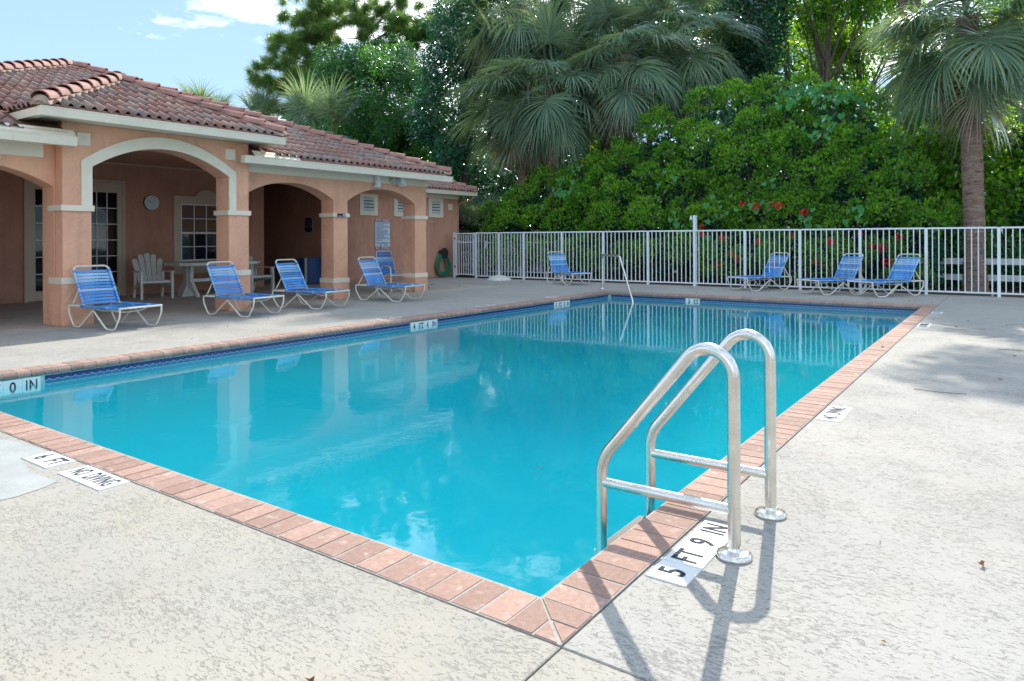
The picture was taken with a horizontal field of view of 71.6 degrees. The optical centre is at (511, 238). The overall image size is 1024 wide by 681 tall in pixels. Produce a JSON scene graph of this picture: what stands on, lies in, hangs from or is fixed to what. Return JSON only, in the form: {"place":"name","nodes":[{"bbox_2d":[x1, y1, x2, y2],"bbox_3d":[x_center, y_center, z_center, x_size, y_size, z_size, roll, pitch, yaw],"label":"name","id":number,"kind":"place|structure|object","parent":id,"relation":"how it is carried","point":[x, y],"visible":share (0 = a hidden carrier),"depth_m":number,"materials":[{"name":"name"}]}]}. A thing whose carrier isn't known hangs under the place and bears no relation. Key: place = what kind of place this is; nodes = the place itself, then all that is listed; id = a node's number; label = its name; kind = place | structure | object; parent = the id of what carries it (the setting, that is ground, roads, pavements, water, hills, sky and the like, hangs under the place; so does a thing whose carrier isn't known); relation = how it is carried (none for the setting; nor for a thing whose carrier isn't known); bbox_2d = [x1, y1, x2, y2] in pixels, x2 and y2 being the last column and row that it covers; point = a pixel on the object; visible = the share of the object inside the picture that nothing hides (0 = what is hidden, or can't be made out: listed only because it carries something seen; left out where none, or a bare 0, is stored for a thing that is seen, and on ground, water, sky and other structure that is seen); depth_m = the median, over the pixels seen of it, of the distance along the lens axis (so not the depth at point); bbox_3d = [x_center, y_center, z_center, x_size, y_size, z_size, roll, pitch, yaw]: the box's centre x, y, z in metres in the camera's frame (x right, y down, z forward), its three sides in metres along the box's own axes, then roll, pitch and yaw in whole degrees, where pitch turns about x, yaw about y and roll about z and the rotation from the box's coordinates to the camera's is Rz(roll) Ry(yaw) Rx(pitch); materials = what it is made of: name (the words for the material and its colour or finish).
{"place":"outdoors","nodes":[
{"label":"outdoors","id":0,"kind":"place"},
{"bbox_2d":[0,254,1011,304],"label":"ground","id":1,"kind":"structure","parent":0,"point":[579,271],"depth_m":24.35,"materials":[{"name":"grey concrete"}]},
{"bbox_2d":[172,78,244,105],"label":"sabal palm","id":2,"kind":"object","parent":1,"relation":"on","point":[202,91],"visible":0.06,"depth_m":32.81,"materials":[{"name":"green plant"}]},
{"bbox_2d":[234,81,284,119],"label":"sabal palm","id":3,"kind":"object","parent":1,"relation":"on","point":[261,101],"visible":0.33,"depth_m":33.42,"materials":[{"name":"green plant"}]},
{"bbox_2d":[266,65,366,139],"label":"sabal palm","id":4,"kind":"object","parent":1,"relation":"on","point":[311,105],"visible":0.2,"depth_m":26.52,"materials":[{"name":"green plant"}]},
{"bbox_2d":[300,116,352,137],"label":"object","id":5,"kind":"object","parent":1,"relation":"on","point":[316,127],"visible":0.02,"depth_m":31.91,"materials":[{"name":"green plant"}]},
{"bbox_2d":[243,0,476,128],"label":"pine tree","id":6,"kind":"object","parent":1,"relation":"on","point":[317,22],"visible":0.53,"depth_m":33.43,"materials":[{"name":"green plant"}]},
{"bbox_2d":[304,33,456,161],"bbox_3d":[-5.389,-3.907,30.643,8.178,10.488,6.136,0,0,35],"label":"feathery tree","id":7,"kind":"object","parent":1,"relation":"on","point":[375,124],"visible":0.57,"depth_m":29.38,"materials":[{"name":"green plant"}]},
{"bbox_2d":[397,104,494,172],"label":"sunlit tree","id":8,"kind":"object","parent":1,"relation":"on","point":[432,155],"depth_m":32.86,"materials":[{"name":"green plant"}]},
{"bbox_2d":[402,0,534,273],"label":"drooping tree","id":9,"kind":"object","parent":1,"relation":"on","point":[430,116],"visible":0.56,"depth_m":25.53,"materials":[{"name":"green plant"}]},
{"bbox_2d":[457,188,520,275],"bbox_3d":[-1.167,0.132,24.273,3.361,4.150,3.114,0,0,35],"label":"shrub","id":10,"kind":"object","parent":1,"relation":"on","point":[468,213],"visible":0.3,"depth_m":24.10,"materials":[{"name":"green plant"}]},
{"bbox_2d":[459,163,532,269],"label":"wood tree","id":11,"kind":"object","parent":1,"relation":"on","point":[500,179],"visible":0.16,"depth_m":27.92,"materials":[{"name":"green plant"}]},
{"bbox_2d":[442,2,577,268],"bbox_3d":[0.288,-3.309,23.756,5.359,9.226,5.469,0,0,35],"label":"sabal palm","id":12,"kind":"object","parent":1,"relation":"on","point":[501,148],"visible":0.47,"depth_m":23.35,"materials":[{"name":"green plant"}]},
{"bbox_2d":[438,0,586,223],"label":"sabal palm","id":13,"kind":"object","parent":1,"relation":"on","point":[485,57],"visible":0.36,"depth_m":23.62,"materials":[{"name":"green plant"}]},
{"bbox_2d":[485,241,556,277],"bbox_3d":[0.251,0.679,22.610,2.730,1.220,0.070,0,0,35],"label":"picket panel","id":14,"kind":"object","parent":1,"relation":"on","point":[521,263],"visible":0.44,"depth_m":22.58,"materials":[{"name":"white metal"}]},
{"bbox_2d":[480,175,571,273],"bbox_3d":[0.756,-0.288,24.888,3.933,3.983,2.763,0,0,15],"label":"wood tree","id":15,"kind":"object","parent":1,"relation":"on","point":[507,188],"visible":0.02,"depth_m":25.03,"materials":[{"name":"green plant"}]},
{"bbox_2d":[493,99,574,196],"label":"wood tree","id":16,"kind":"object","parent":1,"relation":"on","point":[532,170],"visible":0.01,"depth_m":34.09,"materials":[{"name":"green plant"}]},
{"bbox_2d":[462,245,614,278],"bbox_3d":[0.717,0.752,23.328,6.000,1.070,0.150,0,0,35],"label":"ranch rail fence","id":17,"kind":"object","parent":1,"relation":"on","point":[466,263],"visible":0.13,"depth_m":23.42,"materials":[{"name":"white plastic"}]},
{"bbox_2d":[466,0,626,276],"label":"sabal palm","id":18,"kind":"object","parent":1,"relation":"on","point":[558,118],"visible":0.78,"depth_m":22.20,"materials":[{"name":"green plant"}]},
{"bbox_2d":[535,52,641,246],"bbox_3d":[3.553,-3.969,29.855,5.920,10.561,5.866,0,0,35],"label":"wood tree","id":19,"kind":"object","parent":1,"relation":"on","point":[586,152],"visible":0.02,"depth_m":28.73,"materials":[{"name":"green plant"}]},
{"bbox_2d":[533,0,690,270],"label":"sabal palm","id":20,"kind":"object","parent":1,"relation":"on","point":[603,30],"visible":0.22,"depth_m":23.25,"materials":[{"name":"green plant"}]},
{"bbox_2d":[573,130,676,254],"bbox_3d":[4.326,-1.552,26.976,3.970,5.677,4.788,0,0,35],"label":"wood tree","id":21,"kind":"object","parent":1,"relation":"on","point":[597,147],"visible":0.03,"depth_m":26.55,"materials":[{"name":"green plant"}]},
{"bbox_2d":[554,0,713,276],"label":"sabal palm","id":22,"kind":"object","parent":1,"relation":"on","point":[623,112],"visible":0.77,"depth_m":21.64,"materials":[{"name":"green plant"}]},
{"bbox_2d":[280,90,1019,264],"bbox_3d":[6.359,-2.979,32.689,73.773,9.414,26.333,0,0,11],"label":"treeline","id":23,"kind":"object","parent":1,"relation":"on","point":[543,186],"depth_m":33.34,"materials":[{"name":"green plant"}]},
{"bbox_2d":[619,0,746,252],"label":"tree","id":24,"kind":"object","parent":1,"relation":"on","point":[681,21],"visible":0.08,"depth_m":25.90,"materials":[{"name":"green plant"}]},
{"bbox_2d":[609,0,770,276],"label":"sabal palm","id":25,"kind":"object","parent":1,"relation":"on","point":[708,65],"visible":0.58,"depth_m":22.41,"materials":[{"name":"green plant"}]},
{"bbox_2d":[655,0,737,263],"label":"tree","id":26,"kind":"object","parent":1,"relation":"on","point":[706,138],"visible":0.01,"depth_m":33.55,"materials":[{"name":"green plant"}]},
{"bbox_2d":[696,0,790,268],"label":"tree","id":27,"kind":"object","parent":1,"relation":"on","point":[783,44],"visible":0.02,"depth_m":28.47,"materials":[{"name":"green plant"}]},
{"bbox_2d":[467,273,1023,297],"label":"planting bed","id":28,"kind":"object","parent":1,"relation":"on","point":[1009,290],"depth_m":18.09,"materials":[{"name":"soil"}]},
{"bbox_2d":[471,69,962,289],"bbox_3d":[4.876,-1.611,20.367,13.906,5.922,3.380,0,0,35],"label":"hedge","id":29,"kind":"object","parent":28,"relation":"on","point":[595,198],"visible":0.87,"depth_m":18.87,"materials":[{"name":"green plant"}]},
{"bbox_2d":[713,0,797,273],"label":"tree","id":30,"kind":"object","parent":1,"relation":"on","point":[754,61],"visible":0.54,"depth_m":24.37,"materials":[{"name":"green plant"}]},
{"bbox_2d":[783,9,790,242],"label":"shade tree","id":31,"kind":"object","parent":1,"relation":"on","point":[786,74],"visible":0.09,"depth_m":30.84,"materials":[{"name":"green plant"}]},
{"bbox_2d":[778,19,881,234],"bbox_3d":[13.865,-4.645,32.554,6.043,11.784,5.680,0,0,35],"label":"tree","id":32,"kind":"object","parent":1,"relation":"on","point":[799,56],"visible":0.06,"depth_m":31.36,"materials":[{"name":"green plant"}]},
{"bbox_2d":[774,0,892,264],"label":"tree","id":33,"kind":"object","parent":1,"relation":"on","point":[844,12],"visible":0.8,"depth_m":24.87,"materials":[{"name":"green plant"}]},
{"bbox_2d":[788,0,929,267],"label":"tree","id":34,"kind":"object","parent":1,"relation":"on","point":[851,63],"visible":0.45,"depth_m":26.50,"materials":[{"name":"green plant"}]},
{"bbox_2d":[897,0,921,152],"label":"shade tree","id":35,"kind":"object","parent":1,"relation":"on","point":[917,2],"visible":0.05,"depth_m":20.39,"materials":[{"name":"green plant"}]},
{"bbox_2d":[850,0,1023,293],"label":"sabal palm","id":36,"kind":"object","parent":1,"relation":"on","point":[981,59],"visible":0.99,"depth_m":15.50,"materials":[{"name":"green plant"}]},
{"bbox_2d":[867,38,1015,139],"bbox_3d":[17.349,-3.544,28.111,5.780,9.547,6.150,0,0,35],"label":"tree","id":37,"kind":"object","parent":1,"relation":"on","point":[880,125],"visible":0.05,"depth_m":28.11,"materials":[{"name":"green plant"}]},
{"bbox_2d":[871,92,1023,286],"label":"wood tree","id":38,"kind":"object","parent":1,"relation":"on","point":[948,181],"visible":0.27,"depth_m":17.35,"materials":[{"name":"green plant"}]},
{"bbox_2d":[916,191,1023,288],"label":"undergrowth","id":39,"kind":"object","parent":1,"relation":"on","point":[1009,267],"visible":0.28,"depth_m":16.77,"materials":[{"name":"green plant"}]},
{"bbox_2d":[921,252,1023,288],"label":"ranch rail fence","id":40,"kind":"object","parent":1,"relation":"on","point":[988,262],"visible":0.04,"depth_m":16.07,"materials":[{"name":"white plastic"}]},
{"bbox_2d":[974,0,1023,33],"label":"tree","id":41,"kind":"object","parent":1,"relation":"on","point":[978,4],"visible":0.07,"depth_m":22.24,"materials":[{"name":"green plant"}]},
{"bbox_2d":[986,102,1023,286],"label":"wood tree","id":42,"kind":"object","parent":1,"relation":"on","point":[1021,217],"visible":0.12,"depth_m":17.79,"materials":[{"name":"green plant"}]},
{"bbox_2d":[1000,65,1023,136],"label":"tree","id":43,"kind":"object","parent":1,"relation":"on","point":[1014,108],"visible":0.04,"depth_m":20.95,"materials":[{"name":"green plant"}]},
{"bbox_2d":[0,0,1018,232],"label":"sky","id":44,"kind":"structure","parent":0,"point":[162,42],"materials":[{"name":"blue"}]},
{"bbox_2d":[0,277,1023,680],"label":"pool deck","id":45,"kind":"structure","parent":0,"point":[134,581],"depth_m":2.59,"materials":[{"name":"concrete"}]},
{"bbox_2d":[22,451,75,468],"bbox_3d":[-2.541,1.212,3.892,0.298,0.008,0.148,0,0,35],"label":"depth marker","id":46,"kind":"object","parent":45,"relation":"on","point":[46,460],"visible":1,"depth_m":3.88,"materials":[{"name":"white tile"}]},
{"bbox_2d":[57,465,129,490],"bbox_3d":[-2.124,1.210,3.597,0.448,0.008,0.148,0,0,35],"label":"warning marker","id":47,"kind":"object","parent":45,"relation":"on","point":[93,478],"visible":1,"depth_m":3.58,"materials":[{"name":"white tile"}]},
{"bbox_2d":[68,265,162,330],"bbox_3d":[-5.521,0.802,9.869,1.170,0.852,0.638,0,0,28],"label":"sun lounger","id":48,"kind":"object","parent":45,"relation":"on","point":[96,286],"visible":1,"depth_m":9.97,"materials":[{"name":"blue plastic"}]},
{"bbox_2d":[131,253,174,299],"bbox_3d":[-7.521,0.773,14.817,0.705,0.930,0.872,0,0,-41],"label":"garden chair","id":49,"kind":"object","parent":45,"relation":"on","point":[142,278],"visible":1,"depth_m":14.92,"materials":[{"name":"white plastic"}]},
{"bbox_2d":[163,260,260,296],"bbox_3d":[-6.591,0.871,15.693,0.960,0.725,1.960,0,0,35],"label":"patio table","id":50,"kind":"object","parent":45,"relation":"on","point":[188,287],"visible":0.57,"depth_m":15.14,"materials":[{"name":"white plastic"}]},
{"bbox_2d":[0,58,477,326],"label":"pool house","id":51,"kind":"structure","parent":45,"relation":"on","point":[70,130],"depth_m":13.47,"materials":[{"name":"orange paint"}]},
{"bbox_2d":[23,178,125,302],"bbox_3d":[-8.900,0.000,14.532,0.077,2.480,1.920,0,0,35],"label":"french door","id":52,"kind":"structure","parent":51,"relation":"attached to","point":[108,232],"depth_m":14.87,"materials":[{"name":"beige paint"}]},
{"bbox_2d":[28,181,42,300],"bbox_3d":[-9.175,0.019,14.178,0.030,2.405,0.895,0,0,35],"label":"door leaf","id":53,"kind":"structure","parent":52,"relation":"in","point":[35,205],"depth_m":13.91,"materials":[{"name":"beige paint"}]},
{"bbox_2d":[91,182,122,294],"bbox_3d":[-8.634,0.017,14.941,0.030,2.405,0.895,0,0,35],"label":"door leaf","id":54,"kind":"structure","parent":52,"relation":"in","point":[106,227],"depth_m":15.04,"materials":[{"name":"beige paint"}]},
{"bbox_2d":[143,195,159,210],"bbox_3d":[-8.020,-0.799,15.793,0.043,0.356,0.356,0,0,35],"label":"wall clock","id":55,"kind":"object","parent":51,"relation":"attached to","point":[151,202],"depth_m":15.78,"materials":[{"name":"white plastic"}]},
{"bbox_2d":[173,190,216,273],"bbox_3d":[-7.267,-0.170,16.867,0.044,1.965,1.620,0,0,35],"label":"sash window","id":56,"kind":"structure","parent":51,"relation":"attached to","point":[194,233],"depth_m":16.62,"materials":[{"name":"beige paint"}]},
{"bbox_2d":[305,217,312,232],"bbox_3d":[-5.760,-0.384,20.073,0.332,0.450,0.022,0,0,35],"label":"swim risk sign","id":57,"kind":"object","parent":51,"relation":"attached to","point":[308,224],"visible":1,"depth_m":20.06,"materials":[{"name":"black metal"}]},
{"bbox_2d":[373,176,380,187],"bbox_3d":[-2.851,-1.200,14.973,0.090,0.245,0.120,0,0,35],"label":"wall sensor","id":58,"kind":"object","parent":51,"relation":"attached to","point":[378,181],"depth_m":14.95,"materials":[{"name":"white paint"}]},
{"bbox_2d":[375,219,389,250],"bbox_3d":[-3.674,-0.108,20.180,0.015,0.890,0.600,0,0,35],"label":"pool rules sign","id":59,"kind":"object","parent":51,"relation":"attached to","point":[382,234],"visible":1,"depth_m":20.16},
{"bbox_2d":[389,178,405,186],"bbox_3d":[-2.466,-1.236,15.421,0.200,0.229,0.356,0,0,35],"label":"floodlight","id":60,"kind":"object","parent":51,"relation":"attached to","point":[401,182],"visible":0.99,"depth_m":15.42,"materials":[{"name":"silver metal"}]},
{"bbox_2d":[438,248,447,257],"bbox_3d":[-2.173,0.450,22.157,0.200,0.320,0.320,0,0,35],"label":"hose hanger","id":61,"kind":"object","parent":51,"relation":"attached to","point":[444,252],"visible":0.98,"depth_m":22.09,"materials":[{"name":"black plastic"}]},
{"bbox_2d":[435,253,452,276],"bbox_3d":[-2.102,0.799,22.186,0.240,0.800,0.773,0,0,35],"label":"garden hose","id":62,"kind":"object","parent":61,"relation":"hanging from","point":[446,272],"visible":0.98,"depth_m":22.19,"materials":[{"name":"green rubber"}]},
{"bbox_2d":[203,261,284,317],"bbox_3d":[-4.322,0.797,11.422,1.170,0.852,0.638,0,0,28],"label":"sun lounger","id":63,"kind":"object","parent":45,"relation":"on","point":[246,296],"visible":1,"depth_m":11.54,"materials":[{"name":"blue plastic"}]},
{"bbox_2d":[249,256,274,292],"bbox_3d":[-6.112,0.766,16.639,0.872,0.930,0.705,0,0,33],"label":"garden chair","id":64,"kind":"object","parent":45,"relation":"on","point":[254,277],"visible":0.4,"depth_m":16.65,"materials":[{"name":"white plastic"}]},
{"bbox_2d":[299,258,320,283],"bbox_3d":[-5.518,0.875,19.369,0.586,0.700,0.586,0,0,35],"label":"slatted bin","id":65,"kind":"object","parent":45,"relation":"on","point":[310,268],"visible":0.81,"depth_m":19.11,"materials":[{"name":"blue plastic"}]},
{"bbox_2d":[272,259,349,309],"bbox_3d":[-3.568,0.793,12.587,1.243,0.852,0.638,0,0,26],"label":"sun lounger","id":66,"kind":"object","parent":45,"relation":"on","point":[323,291],"visible":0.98,"depth_m":12.69,"materials":[{"name":"blue plastic"}]},
{"bbox_2d":[376,316,400,319],"bbox_3d":[-1.871,1.209,10.788,0.148,0.008,0.448,0,0,35],"label":"warning marker","id":67,"kind":"object","parent":45,"relation":"on","point":[388,318],"visible":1,"depth_m":10.72,"materials":[{"name":"white tile"}]},
{"bbox_2d":[355,256,424,301],"bbox_3d":[-2.409,0.788,14.009,1.257,0.852,0.638,0,0,29],"label":"sun lounger","id":68,"kind":"object","parent":45,"relation":"on","point":[377,276],"visible":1,"depth_m":14.12,"materials":[{"name":"blue plastic"}]},
{"bbox_2d":[375,250,405,291],"bbox_3d":[-2.751,0.746,16.236,0.646,0.944,0.566,0,0,41],"label":"strap armchair","id":69,"kind":"object","parent":45,"relation":"on","point":[382,262],"visible":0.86,"depth_m":16.37,"materials":[{"name":"blue plastic"}]},
{"bbox_2d":[0,299,878,596],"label":"pool shell","id":70,"kind":"object","parent":45,"relation":"in","point":[438,447],"visible":0.39,"depth_m":8.86,"materials":[{"name":"paint"}]},
{"bbox_2d":[0,376,40,398],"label":"depth marker","id":71,"kind":"object","parent":70,"relation":"attached to","point":[19,387],"visible":1,"depth_m":6.52,"materials":[{"name":"white tile"}]},
{"bbox_2d":[411,319,436,332],"bbox_3d":[-1.359,1.354,10.989,0.008,0.153,0.607,0,0,35],"label":"depth marker","id":72,"kind":"object","parent":70,"relation":"attached to","point":[421,323],"visible":0.51,"depth_m":10.97,"materials":[{"name":"white tile"}]},
{"bbox_2d":[0,294,917,384],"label":"waterline tile band","id":73,"kind":"object","parent":70,"relation":"attached to","point":[47,379],"visible":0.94,"depth_m":9.08,"materials":[{"name":"blue glazed ceramic tile"},{"name":"grout"}]},
{"bbox_2d":[0,291,937,649],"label":"pool coping","id":74,"kind":"object","parent":70,"relation":"on","point":[566,609],"visible":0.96,"depth_m":3.09,"materials":[{"name":"brick"}]},
{"bbox_2d":[554,300,569,305],"bbox_3d":[1.011,1.343,14.335,0.008,0.153,0.607,0,0,35],"label":"depth marker","id":75,"kind":"object","parent":70,"relation":"attached to","point":[562,302],"visible":0.52,"depth_m":14.31,"materials":[{"name":"white tile"}]},
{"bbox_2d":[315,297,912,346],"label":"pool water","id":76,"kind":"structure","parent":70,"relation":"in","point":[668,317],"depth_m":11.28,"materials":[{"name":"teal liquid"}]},
{"bbox_2d":[686,298,699,301],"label":"depth marker","id":77,"kind":"object","parent":70,"relation":"attached to","point":[692,300],"visible":0.48,"depth_m":14.84,"materials":[{"name":"white tile"}]},
{"bbox_2d":[487,271,510,280],"bbox_3d":[-0.373,1.071,20.664,0.720,0.270,0.720,0,0,35],"label":"umbrella base","id":78,"kind":"object","parent":45,"relation":"on","point":[498,277],"visible":1,"depth_m":20.42,"materials":[{"name":"white plastic"}]},
{"bbox_2d":[546,251,590,284],"bbox_3d":[1.473,0.770,18.631,0.638,0.852,1.170,0,0,-33],"label":"sun lounger","id":79,"kind":"object","parent":45,"relation":"on","point":[560,259],"visible":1,"depth_m":18.92,"materials":[{"name":"blue plastic"}]},
{"bbox_2d":[600,254,633,301],"bbox_3d":[2.331,0.999,15.751,0.133,1.295,2.329,0,0,-10],"label":"corner handrail","id":80,"kind":"object","parent":45,"relation":"on","point":[624,272],"visible":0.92,"depth_m":15.58,"materials":[{"name":"silver metal"}]},
{"bbox_2d":[646,520,726,586],"bbox_3d":[0.710,1.198,2.729,0.148,0.008,0.598,0,0,35],"label":"depth marker","id":81,"kind":"object","parent":45,"relation":"on","point":[687,559],"visible":0.98,"depth_m":2.67,"materials":[{"name":"white tile"}]},
{"bbox_2d":[594,329,786,564],"bbox_3d":[0.760,1.324,3.032,0.675,1.846,0.624,0,0,35],"label":"pool ladder","id":82,"kind":"object","parent":45,"relation":"attached to","point":[733,551],"visible":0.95,"depth_m":2.98,"materials":[{"name":"silver metal"}]},
{"bbox_2d":[475,215,1023,296],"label":"pool fence","id":83,"kind":"object","parent":45,"relation":"on","point":[860,288],"visible":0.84,"depth_m":16.94,"materials":[{"name":"white metal"}]},
{"bbox_2d":[453,232,474,276],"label":"pool gate","id":84,"kind":"structure","parent":83,"relation":"attached to","point":[455,242],"depth_m":21.96,"materials":[{"name":"white metal"}]},
{"bbox_2d":[727,252,791,290],"bbox_3d":[5.699,0.751,16.328,1.389,0.852,0.638,0,0,-27],"label":"sun lounger","id":85,"kind":"object","parent":45,"relation":"on","point":[774,272],"visible":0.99,"depth_m":16.43,"materials":[{"name":"blue plastic"}]},
{"bbox_2d":[796,253,865,294],"bbox_3d":[6.820,0.746,15.146,1.316,0.852,0.638,0,0,-21],"label":"sun lounger","id":86,"kind":"object","parent":45,"relation":"on","point":[843,267],"visible":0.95,"depth_m":15.27,"materials":[{"name":"blue plastic"}]},
{"bbox_2d":[816,405,852,422],"bbox_3d":[2.199,1.191,4.830,0.148,0.008,0.448,0,0,35],"label":"warning marker","id":87,"kind":"object","parent":45,"relation":"on","point":[839,414],"visible":1,"depth_m":4.81,"materials":[{"name":"white tile"}]},
{"bbox_2d":[847,253,923,296],"bbox_3d":[7.661,0.742,14.547,1.433,0.852,0.638,0,0,-22],"label":"sun lounger","id":88,"kind":"object","parent":45,"relation":"on","point":[900,264],"visible":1,"depth_m":14.65,"materials":[{"name":"blue plastic"}]},
{"bbox_2d":[916,323,931,327],"bbox_3d":[5.586,1.175,9.612,0.148,0.008,0.448,0,0,35],"label":"warning marker","id":89,"kind":"object","parent":45,"relation":"on","point":[923,325],"visible":1,"depth_m":9.58,"materials":[{"name":"white tile"}]}
]}

